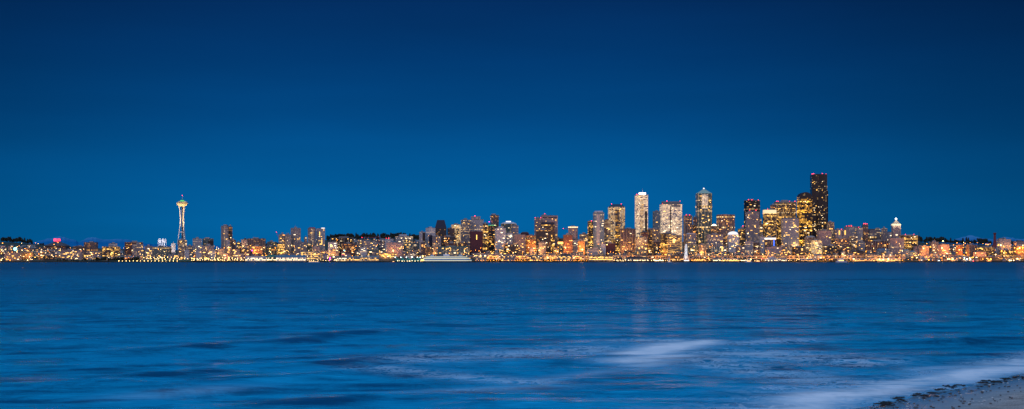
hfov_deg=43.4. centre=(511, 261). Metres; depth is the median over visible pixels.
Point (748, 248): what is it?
city building
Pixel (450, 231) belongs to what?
city building
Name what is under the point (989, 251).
city building
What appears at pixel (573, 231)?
apartment tower
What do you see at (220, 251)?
city building
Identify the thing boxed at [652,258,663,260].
pier shed
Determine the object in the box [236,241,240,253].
city building
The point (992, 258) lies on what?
warehouse
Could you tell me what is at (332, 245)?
city building
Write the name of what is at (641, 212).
apartment tower
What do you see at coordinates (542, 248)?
city building
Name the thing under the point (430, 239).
apartment tower
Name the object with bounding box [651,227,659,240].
office tower
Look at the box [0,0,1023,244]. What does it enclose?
sky
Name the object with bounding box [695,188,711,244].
office tower
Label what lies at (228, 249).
city building
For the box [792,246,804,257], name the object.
city building
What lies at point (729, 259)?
pier shed
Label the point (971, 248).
city building
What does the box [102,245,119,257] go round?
city building
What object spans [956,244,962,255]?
city building
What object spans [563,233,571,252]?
apartment tower
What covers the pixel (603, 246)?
city building
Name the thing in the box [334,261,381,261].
pier
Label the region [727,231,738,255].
office tower
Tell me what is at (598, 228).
apartment tower
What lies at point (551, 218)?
office tower
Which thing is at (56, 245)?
arena
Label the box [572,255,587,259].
building
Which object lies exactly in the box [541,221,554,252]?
office tower
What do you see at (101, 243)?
hills
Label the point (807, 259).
pier shed
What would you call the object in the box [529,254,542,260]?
building
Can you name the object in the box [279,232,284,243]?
apartment tower
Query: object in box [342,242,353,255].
city building
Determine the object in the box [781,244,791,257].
city building
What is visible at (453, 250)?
city building
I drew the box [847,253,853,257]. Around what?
city building
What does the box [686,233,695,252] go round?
city building
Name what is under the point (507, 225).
office tower
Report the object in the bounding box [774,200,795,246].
office tower
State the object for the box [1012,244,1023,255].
city building
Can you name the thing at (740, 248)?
city building
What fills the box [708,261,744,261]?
pier
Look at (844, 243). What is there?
city building
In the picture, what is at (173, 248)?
city building
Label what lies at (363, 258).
pier shed
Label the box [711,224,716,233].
city building
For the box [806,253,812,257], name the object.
city building
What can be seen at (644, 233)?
city building
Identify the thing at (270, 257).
pier shed
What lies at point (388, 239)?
city building
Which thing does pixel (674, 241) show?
city building
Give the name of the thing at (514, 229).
apartment tower
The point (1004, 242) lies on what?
city building
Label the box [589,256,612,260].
pier shed
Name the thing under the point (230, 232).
apartment tower
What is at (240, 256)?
city building
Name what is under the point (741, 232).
office tower
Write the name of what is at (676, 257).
pier shed
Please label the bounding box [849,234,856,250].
city building
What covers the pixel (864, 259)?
pier shed
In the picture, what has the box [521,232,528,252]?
city building
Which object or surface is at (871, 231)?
hospital building
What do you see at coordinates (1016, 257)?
warehouse
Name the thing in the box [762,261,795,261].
pier
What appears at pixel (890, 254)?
city building
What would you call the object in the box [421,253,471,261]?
ferry
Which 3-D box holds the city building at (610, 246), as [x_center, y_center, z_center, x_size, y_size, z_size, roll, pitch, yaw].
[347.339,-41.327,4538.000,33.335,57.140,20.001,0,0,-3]
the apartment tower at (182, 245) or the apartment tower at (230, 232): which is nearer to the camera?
the apartment tower at (182, 245)
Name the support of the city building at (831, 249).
on the shore
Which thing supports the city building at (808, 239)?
on the shore
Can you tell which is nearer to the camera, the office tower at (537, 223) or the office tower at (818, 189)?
the office tower at (537, 223)
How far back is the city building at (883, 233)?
4725.62 m
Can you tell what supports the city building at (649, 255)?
on the shore
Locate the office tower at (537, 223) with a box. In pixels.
[534,217,540,234]
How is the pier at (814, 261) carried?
on the water
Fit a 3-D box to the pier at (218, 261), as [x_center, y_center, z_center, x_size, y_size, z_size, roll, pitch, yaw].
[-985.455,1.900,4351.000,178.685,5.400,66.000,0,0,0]
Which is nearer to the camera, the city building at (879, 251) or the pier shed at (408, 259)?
the pier shed at (408, 259)
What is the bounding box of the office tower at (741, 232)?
[738,226,744,245]
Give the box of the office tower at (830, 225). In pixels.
[827,221,833,243]
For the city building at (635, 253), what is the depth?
4483.34 m
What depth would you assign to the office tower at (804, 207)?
4625.80 m
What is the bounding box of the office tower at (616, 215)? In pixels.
[608,204,624,239]
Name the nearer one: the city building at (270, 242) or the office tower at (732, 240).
the office tower at (732, 240)
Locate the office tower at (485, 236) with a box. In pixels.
[483,222,487,250]
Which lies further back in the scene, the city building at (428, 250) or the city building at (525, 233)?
the city building at (525, 233)
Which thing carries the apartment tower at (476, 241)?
on the shore
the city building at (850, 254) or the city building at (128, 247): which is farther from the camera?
the city building at (128, 247)
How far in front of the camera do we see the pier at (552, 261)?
4318.00 m
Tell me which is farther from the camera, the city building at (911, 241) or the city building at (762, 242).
the city building at (911, 241)
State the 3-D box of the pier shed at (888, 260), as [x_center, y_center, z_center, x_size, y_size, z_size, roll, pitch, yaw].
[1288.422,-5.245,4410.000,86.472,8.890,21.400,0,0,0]
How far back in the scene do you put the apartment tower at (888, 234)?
4742.56 m
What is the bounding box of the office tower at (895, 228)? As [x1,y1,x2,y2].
[891,218,900,237]
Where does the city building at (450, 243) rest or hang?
on the shore
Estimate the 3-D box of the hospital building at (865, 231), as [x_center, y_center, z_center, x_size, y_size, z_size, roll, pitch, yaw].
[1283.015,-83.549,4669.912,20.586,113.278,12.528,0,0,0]
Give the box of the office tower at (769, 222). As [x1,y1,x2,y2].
[763,209,775,236]
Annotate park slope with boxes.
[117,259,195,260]
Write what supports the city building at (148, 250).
on the shore
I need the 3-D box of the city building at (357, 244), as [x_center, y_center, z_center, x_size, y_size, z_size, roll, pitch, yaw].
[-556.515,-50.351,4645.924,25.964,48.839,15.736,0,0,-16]
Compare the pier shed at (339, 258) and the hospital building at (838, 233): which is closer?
the pier shed at (339, 258)
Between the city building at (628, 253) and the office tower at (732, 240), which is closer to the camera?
the city building at (628, 253)
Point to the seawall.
(473, 261)
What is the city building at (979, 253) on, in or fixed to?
on the shore
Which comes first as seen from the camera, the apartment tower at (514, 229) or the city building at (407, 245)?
the city building at (407, 245)
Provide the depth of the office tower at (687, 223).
4628.18 m
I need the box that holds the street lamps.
[1,241,908,260]
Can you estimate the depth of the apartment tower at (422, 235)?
4580.55 m
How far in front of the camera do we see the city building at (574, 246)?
4564.70 m
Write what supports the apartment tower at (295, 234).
on the shore
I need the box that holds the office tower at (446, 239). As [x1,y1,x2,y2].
[441,235,455,246]
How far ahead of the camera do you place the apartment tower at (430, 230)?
4601.36 m
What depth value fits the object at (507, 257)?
4385.81 m
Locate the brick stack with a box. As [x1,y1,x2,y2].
[992,233,995,247]
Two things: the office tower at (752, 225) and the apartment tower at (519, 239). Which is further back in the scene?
the office tower at (752, 225)
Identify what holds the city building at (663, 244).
on the shore
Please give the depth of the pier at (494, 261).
4318.00 m
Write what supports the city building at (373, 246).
on the shore
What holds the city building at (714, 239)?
on the shore
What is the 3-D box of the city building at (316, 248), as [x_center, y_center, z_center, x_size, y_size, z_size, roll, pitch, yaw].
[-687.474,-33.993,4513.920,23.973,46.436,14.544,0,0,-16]
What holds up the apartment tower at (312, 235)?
on the shore
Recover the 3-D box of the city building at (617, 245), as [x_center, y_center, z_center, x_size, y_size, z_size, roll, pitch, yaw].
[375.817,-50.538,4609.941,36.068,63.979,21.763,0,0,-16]
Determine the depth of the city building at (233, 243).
4567.77 m
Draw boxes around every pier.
[192,261,245,261]
[246,261,308,261]
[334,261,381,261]
[474,261,515,261]
[517,261,587,261]
[612,261,649,261]
[650,261,681,261]
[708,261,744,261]
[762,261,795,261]
[796,261,833,261]
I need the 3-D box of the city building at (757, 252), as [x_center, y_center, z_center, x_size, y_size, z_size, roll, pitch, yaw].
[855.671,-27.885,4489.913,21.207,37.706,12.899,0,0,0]
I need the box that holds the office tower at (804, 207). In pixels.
[797,192,811,246]
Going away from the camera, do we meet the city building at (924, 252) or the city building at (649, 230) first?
the city building at (924, 252)
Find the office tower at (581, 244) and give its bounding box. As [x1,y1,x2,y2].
[578,239,584,254]
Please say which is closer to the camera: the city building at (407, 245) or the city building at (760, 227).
the city building at (407, 245)
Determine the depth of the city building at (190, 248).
4603.99 m
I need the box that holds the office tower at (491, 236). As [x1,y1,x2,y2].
[488,224,495,251]
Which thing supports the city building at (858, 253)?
on the shore
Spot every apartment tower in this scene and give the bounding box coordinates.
[178,239,186,258]
[221,225,228,253]
[229,225,231,239]
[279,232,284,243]
[285,233,290,254]
[291,227,300,252]
[308,227,315,250]
[316,228,324,250]
[419,231,425,252]
[426,227,434,246]
[429,234,431,246]
[432,235,440,255]
[470,230,482,254]
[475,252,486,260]
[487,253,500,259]
[490,214,498,226]
[495,227,505,253]
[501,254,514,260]
[506,232,511,243]
[511,224,517,243]
[513,234,524,254]
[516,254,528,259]
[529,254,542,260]
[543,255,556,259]
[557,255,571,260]
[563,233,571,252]
[568,226,577,239]
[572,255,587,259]
[593,211,603,248]
[635,189,647,236]
[653,210,660,232]
[880,232,890,240]
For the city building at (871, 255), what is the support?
on the shore
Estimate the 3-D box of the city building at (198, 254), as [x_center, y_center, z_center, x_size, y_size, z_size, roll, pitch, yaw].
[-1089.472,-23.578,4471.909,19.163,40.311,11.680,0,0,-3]
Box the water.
[0,262,1023,408]
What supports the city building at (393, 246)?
on the shore
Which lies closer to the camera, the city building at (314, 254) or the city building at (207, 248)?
the city building at (314, 254)
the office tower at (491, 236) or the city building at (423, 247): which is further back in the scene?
the office tower at (491, 236)
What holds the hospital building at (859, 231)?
on the shore
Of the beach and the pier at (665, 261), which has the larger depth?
the pier at (665, 261)
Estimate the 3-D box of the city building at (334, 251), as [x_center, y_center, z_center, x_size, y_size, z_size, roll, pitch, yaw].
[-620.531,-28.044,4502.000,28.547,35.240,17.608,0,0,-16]
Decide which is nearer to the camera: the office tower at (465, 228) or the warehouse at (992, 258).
the warehouse at (992, 258)
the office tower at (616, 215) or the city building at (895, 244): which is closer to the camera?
the city building at (895, 244)
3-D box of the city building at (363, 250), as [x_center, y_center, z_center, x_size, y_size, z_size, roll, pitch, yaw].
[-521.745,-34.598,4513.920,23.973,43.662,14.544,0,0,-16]
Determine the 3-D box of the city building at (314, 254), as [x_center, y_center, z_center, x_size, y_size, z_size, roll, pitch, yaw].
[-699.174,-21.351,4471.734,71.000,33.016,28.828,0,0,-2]
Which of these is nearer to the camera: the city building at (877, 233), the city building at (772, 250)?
the city building at (772, 250)
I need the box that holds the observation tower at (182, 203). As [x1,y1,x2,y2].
[176,195,187,244]
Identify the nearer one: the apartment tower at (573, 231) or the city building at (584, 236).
the city building at (584, 236)
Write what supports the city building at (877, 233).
on the shore
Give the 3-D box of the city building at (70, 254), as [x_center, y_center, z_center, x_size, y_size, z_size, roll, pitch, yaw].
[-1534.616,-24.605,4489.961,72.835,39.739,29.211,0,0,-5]
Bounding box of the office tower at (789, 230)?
[781,217,798,246]
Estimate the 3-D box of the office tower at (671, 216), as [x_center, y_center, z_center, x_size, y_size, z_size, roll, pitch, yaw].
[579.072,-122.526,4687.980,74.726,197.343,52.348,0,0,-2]
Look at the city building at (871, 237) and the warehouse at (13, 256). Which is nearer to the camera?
the warehouse at (13, 256)
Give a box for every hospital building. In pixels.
[834,228,842,237]
[842,228,849,237]
[844,225,857,235]
[855,226,862,249]
[862,223,867,240]
[868,229,875,235]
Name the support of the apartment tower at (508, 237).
on the shore
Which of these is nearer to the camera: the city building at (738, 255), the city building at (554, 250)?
the city building at (738, 255)
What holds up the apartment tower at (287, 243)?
on the shore
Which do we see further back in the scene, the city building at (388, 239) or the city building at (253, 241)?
the city building at (388, 239)
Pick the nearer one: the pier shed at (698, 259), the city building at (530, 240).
the pier shed at (698, 259)
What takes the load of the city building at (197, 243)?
on the shore
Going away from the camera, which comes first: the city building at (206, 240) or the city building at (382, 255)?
the city building at (382, 255)
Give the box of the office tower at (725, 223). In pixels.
[716,214,734,255]
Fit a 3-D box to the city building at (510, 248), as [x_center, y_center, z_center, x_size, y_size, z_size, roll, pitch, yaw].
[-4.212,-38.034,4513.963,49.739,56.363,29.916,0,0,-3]
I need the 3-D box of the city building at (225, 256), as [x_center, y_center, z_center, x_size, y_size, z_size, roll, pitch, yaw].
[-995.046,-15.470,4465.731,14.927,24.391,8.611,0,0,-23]
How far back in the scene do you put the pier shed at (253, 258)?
4333.00 m
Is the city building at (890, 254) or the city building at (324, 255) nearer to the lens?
the city building at (324, 255)
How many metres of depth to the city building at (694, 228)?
4653.57 m
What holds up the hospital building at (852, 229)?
on the shore
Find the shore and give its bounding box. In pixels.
[0,238,1001,260]
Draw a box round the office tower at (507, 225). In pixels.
[501,221,515,232]
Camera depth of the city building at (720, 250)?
4499.13 m
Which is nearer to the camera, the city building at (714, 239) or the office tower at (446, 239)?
the city building at (714, 239)
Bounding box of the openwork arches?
[158,239,165,246]
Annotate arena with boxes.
[45,241,69,249]
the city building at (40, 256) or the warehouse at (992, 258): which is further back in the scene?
the city building at (40, 256)
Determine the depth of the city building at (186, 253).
4473.67 m
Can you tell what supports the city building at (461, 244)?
on the shore
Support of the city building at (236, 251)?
on the shore
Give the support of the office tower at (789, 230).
on the shore
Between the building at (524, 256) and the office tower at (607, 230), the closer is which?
the building at (524, 256)
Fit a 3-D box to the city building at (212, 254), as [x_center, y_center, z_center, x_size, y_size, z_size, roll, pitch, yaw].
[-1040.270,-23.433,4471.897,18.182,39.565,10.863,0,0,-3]
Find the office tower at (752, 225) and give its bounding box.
[745,210,758,241]
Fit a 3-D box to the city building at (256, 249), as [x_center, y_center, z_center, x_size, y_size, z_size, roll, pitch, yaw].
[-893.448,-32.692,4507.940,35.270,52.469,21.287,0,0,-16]
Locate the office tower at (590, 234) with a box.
[588,220,592,248]
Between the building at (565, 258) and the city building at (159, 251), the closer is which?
the building at (565, 258)
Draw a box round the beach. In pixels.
[855,374,1023,408]
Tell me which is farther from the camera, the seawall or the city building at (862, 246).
the city building at (862, 246)
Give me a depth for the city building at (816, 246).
4509.59 m
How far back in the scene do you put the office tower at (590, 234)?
4622.42 m
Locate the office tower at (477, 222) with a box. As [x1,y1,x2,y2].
[471,216,483,230]
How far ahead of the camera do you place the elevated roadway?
4419.70 m
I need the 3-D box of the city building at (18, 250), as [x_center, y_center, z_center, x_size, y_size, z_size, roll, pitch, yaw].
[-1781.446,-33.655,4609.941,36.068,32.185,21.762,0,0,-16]
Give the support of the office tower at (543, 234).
on the shore
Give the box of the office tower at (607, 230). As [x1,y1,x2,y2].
[604,219,610,243]
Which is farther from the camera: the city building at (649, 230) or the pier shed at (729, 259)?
the city building at (649, 230)
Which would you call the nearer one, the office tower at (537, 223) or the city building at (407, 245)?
the city building at (407, 245)
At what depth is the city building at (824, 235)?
4555.24 m
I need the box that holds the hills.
[28,235,1023,249]
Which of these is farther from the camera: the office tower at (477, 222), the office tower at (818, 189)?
the office tower at (818, 189)
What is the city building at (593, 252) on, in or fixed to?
on the shore
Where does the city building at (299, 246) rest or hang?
on the shore
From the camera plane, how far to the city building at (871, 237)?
4614.60 m
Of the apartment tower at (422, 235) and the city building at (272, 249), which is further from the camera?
the apartment tower at (422, 235)
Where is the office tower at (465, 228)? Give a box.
[461,218,470,246]
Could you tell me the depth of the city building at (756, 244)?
4527.64 m
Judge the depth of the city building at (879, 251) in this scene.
4510.96 m
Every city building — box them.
[10,248,20,252]
[21,252,33,258]
[38,253,42,259]
[44,255,54,260]
[61,249,83,259]
[73,245,84,250]
[84,241,97,250]
[84,251,101,257]
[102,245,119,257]
[125,241,142,254]
[132,243,143,256]
[145,245,152,256]
[152,246,170,258]
[171,242,174,254]
[185,248,188,258]
[187,244,192,257]
[193,237,201,256]
[196,249,201,259]
[202,237,213,244]
[202,244,213,258]
[210,249,215,259]
[216,254,221,259]
[217,248,223,258]
[223,254,227,259]
[225,245,231,258]
[230,238,235,257]
[233,248,239,258]
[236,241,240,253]
[238,254,243,259]
[241,238,246,247]
[241,247,250,258]
[247,237,265,255]
[252,245,262,255]
[266,245,276,255]
[267,240,276,245]
[277,242,284,254]
[294,241,305,252]
[300,251,321,259]
[307,241,311,250]
[313,245,319,250]
[322,253,327,258]
[328,241,337,256]
[331,236,353,254]
[331,249,338,255]
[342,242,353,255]
[354,241,361,253]
[360,245,366,255]
[362,239,369,252]
[368,249,384,254]
[370,241,376,249]
[379,252,394,258]
[385,237,392,252]
[386,241,401,256]
[395,234,412,251]
[403,238,412,253]
[421,241,425,253]
[426,245,431,255]
[437,246,467,255]
[445,241,456,246]
[447,227,454,235]
[458,241,466,246]
[504,243,517,257]
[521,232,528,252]
[525,234,535,252]
[538,241,545,255]
[552,248,558,255]
[558,237,562,248]
[572,239,578,254]
[579,232,587,254]
[587,248,601,257]
[601,242,605,255]
[605,242,614,256]
[611,239,619,253]
[624,250,631,256]
[632,252,639,255]
[635,236,646,256]
[641,231,647,253]
[646,253,653,257]
[647,228,651,253]
[652,240,659,253]
[660,232,671,256]
[667,233,681,254]
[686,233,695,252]
[688,243,696,257]
[692,223,696,243]
[697,243,706,256]
[706,233,722,252]
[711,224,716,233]
[711,245,725,257]
[736,245,744,257]
[736,253,742,257]
[745,241,752,256]
[753,241,759,256]
[754,248,759,257]
[759,218,762,235]
[759,235,764,255]
[765,236,775,246]
[765,246,781,257]
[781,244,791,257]
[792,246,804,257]
[805,236,815,256]
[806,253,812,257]
[811,239,821,257]
[816,229,830,245]
[822,244,841,257]
[832,237,849,255]
[847,250,864,257]
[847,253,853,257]
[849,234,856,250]
[859,240,864,251]
[863,240,887,253]
[865,253,876,257]
[868,235,876,240]
[875,228,879,239]
[876,248,888,257]
[881,227,886,240]
[886,252,892,257]
[888,237,903,255]
[899,235,917,250]
[902,249,908,257]
[909,251,916,255]
[919,245,928,257]
[929,240,938,253]
[937,243,948,255]
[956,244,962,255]
[966,243,976,256]
[973,250,985,255]
[977,246,994,255]
[996,238,1010,253]
[999,248,1012,255]
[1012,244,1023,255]
[1013,240,1023,245]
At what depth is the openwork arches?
4699.39 m
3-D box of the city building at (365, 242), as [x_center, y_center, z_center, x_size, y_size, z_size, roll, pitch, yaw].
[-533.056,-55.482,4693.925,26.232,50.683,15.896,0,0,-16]
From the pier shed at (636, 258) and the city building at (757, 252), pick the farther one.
the city building at (757, 252)
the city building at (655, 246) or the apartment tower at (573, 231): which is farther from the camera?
the apartment tower at (573, 231)
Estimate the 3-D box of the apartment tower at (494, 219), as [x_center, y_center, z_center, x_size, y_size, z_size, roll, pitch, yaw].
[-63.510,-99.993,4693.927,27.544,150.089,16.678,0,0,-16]
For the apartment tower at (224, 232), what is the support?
on the shore
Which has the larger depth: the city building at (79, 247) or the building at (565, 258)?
the city building at (79, 247)
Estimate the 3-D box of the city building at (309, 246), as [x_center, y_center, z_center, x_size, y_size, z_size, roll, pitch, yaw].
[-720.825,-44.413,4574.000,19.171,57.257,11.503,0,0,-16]
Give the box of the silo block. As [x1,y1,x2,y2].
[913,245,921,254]
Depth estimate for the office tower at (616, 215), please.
4637.88 m
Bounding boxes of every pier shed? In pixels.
[245,256,265,260]
[266,255,275,260]
[276,255,306,260]
[334,256,346,260]
[347,256,379,260]
[396,257,420,260]
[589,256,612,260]
[624,256,648,260]
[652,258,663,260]
[670,255,682,260]
[692,257,705,260]
[721,259,738,260]
[764,257,778,260]
[799,259,816,260]
[852,258,874,260]
[875,259,900,260]
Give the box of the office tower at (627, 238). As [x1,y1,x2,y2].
[620,228,635,256]
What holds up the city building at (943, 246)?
on the shore
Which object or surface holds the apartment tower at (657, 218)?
on the shore
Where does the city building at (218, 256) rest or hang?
on the shore
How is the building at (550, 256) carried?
on the shore
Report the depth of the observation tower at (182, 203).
4633.74 m
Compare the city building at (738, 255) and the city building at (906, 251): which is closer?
the city building at (738, 255)
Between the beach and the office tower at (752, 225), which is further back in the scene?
the office tower at (752, 225)
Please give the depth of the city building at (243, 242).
4607.23 m
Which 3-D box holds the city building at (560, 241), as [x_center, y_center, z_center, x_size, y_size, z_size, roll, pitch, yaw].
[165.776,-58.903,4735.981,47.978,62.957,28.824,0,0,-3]
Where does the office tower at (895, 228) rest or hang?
on the shore
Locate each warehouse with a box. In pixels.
[5,252,21,259]
[948,256,961,259]
[977,256,1000,260]
[1001,256,1023,260]
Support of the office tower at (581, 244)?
on the shore
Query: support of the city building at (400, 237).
on the shore
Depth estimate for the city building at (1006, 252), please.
4504.84 m
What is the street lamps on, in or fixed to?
on the shore
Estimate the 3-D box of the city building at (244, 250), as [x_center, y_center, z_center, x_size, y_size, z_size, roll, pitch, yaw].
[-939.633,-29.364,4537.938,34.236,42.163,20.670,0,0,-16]
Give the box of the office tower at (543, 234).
[536,228,550,254]
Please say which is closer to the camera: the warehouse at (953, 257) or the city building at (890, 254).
the warehouse at (953, 257)
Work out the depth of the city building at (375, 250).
4533.45 m
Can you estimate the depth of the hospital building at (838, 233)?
4625.59 m
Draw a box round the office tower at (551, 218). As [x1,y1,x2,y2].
[541,214,557,248]
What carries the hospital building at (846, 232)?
on the shore
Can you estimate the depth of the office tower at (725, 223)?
4598.40 m
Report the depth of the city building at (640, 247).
4520.16 m
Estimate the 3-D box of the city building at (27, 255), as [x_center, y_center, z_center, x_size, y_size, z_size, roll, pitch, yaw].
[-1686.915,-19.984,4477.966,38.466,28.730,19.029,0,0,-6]
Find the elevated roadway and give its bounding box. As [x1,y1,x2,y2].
[487,256,905,260]
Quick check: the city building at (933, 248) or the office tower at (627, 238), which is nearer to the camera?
the office tower at (627, 238)
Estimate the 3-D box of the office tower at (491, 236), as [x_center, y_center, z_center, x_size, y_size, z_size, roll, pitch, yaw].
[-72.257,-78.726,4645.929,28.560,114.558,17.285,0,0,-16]
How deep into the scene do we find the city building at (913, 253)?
4512.41 m
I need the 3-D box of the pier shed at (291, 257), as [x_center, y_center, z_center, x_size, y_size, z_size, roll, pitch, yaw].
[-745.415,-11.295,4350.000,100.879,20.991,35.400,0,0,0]
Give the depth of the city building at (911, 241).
4623.15 m
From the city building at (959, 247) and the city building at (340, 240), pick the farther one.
the city building at (340, 240)
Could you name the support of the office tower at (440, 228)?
on the shore
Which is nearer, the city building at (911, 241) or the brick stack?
the city building at (911, 241)
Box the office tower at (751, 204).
[744,199,759,228]
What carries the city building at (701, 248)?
on the shore
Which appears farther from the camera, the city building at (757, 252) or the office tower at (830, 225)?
the office tower at (830, 225)
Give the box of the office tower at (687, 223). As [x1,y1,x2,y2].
[683,214,691,253]
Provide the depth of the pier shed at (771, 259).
4327.75 m
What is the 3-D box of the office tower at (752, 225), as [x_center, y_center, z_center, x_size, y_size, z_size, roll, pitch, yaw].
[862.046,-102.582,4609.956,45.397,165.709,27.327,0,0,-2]
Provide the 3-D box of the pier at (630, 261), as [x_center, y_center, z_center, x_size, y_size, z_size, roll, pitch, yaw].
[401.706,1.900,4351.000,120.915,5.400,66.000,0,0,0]
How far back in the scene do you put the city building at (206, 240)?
4587.97 m
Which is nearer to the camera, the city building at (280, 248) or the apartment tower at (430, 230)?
the city building at (280, 248)
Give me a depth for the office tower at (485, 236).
4616.95 m
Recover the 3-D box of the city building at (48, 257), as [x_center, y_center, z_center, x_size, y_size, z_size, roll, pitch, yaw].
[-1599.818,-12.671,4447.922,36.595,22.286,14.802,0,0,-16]
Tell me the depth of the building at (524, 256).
4439.95 m
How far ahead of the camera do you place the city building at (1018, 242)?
4637.22 m
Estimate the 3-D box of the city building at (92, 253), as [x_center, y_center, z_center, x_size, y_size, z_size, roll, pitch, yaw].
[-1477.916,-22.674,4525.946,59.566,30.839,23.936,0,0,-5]
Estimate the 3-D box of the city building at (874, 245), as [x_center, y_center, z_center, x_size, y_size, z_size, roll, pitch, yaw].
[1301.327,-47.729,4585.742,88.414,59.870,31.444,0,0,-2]
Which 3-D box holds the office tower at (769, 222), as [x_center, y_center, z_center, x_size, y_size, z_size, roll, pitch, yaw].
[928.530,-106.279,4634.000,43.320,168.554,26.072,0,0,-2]
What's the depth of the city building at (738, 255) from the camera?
4459.31 m
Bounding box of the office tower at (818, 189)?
[810,173,827,237]
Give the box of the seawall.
[0,261,1023,261]
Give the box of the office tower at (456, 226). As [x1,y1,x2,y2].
[451,223,460,246]
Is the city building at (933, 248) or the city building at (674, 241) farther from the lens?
the city building at (933, 248)
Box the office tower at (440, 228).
[435,220,446,235]
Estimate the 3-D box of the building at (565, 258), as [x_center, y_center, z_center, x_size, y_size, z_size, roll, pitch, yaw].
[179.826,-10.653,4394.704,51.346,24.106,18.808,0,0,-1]
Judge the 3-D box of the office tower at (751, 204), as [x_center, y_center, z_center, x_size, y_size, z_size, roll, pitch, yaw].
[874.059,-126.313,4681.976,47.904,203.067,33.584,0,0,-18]
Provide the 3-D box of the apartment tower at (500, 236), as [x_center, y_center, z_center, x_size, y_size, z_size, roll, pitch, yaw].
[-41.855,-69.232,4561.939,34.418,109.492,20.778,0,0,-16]
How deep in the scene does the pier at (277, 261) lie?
4318.00 m
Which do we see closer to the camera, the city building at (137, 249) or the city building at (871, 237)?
the city building at (137, 249)
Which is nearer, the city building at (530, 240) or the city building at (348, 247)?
the city building at (348, 247)
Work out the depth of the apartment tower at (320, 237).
4626.08 m
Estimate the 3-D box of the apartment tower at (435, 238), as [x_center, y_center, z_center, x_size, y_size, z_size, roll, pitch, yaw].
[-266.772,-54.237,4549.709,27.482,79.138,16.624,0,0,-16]
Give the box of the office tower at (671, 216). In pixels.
[660,201,681,234]
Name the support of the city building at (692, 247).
on the shore
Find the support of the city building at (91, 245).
on the shore

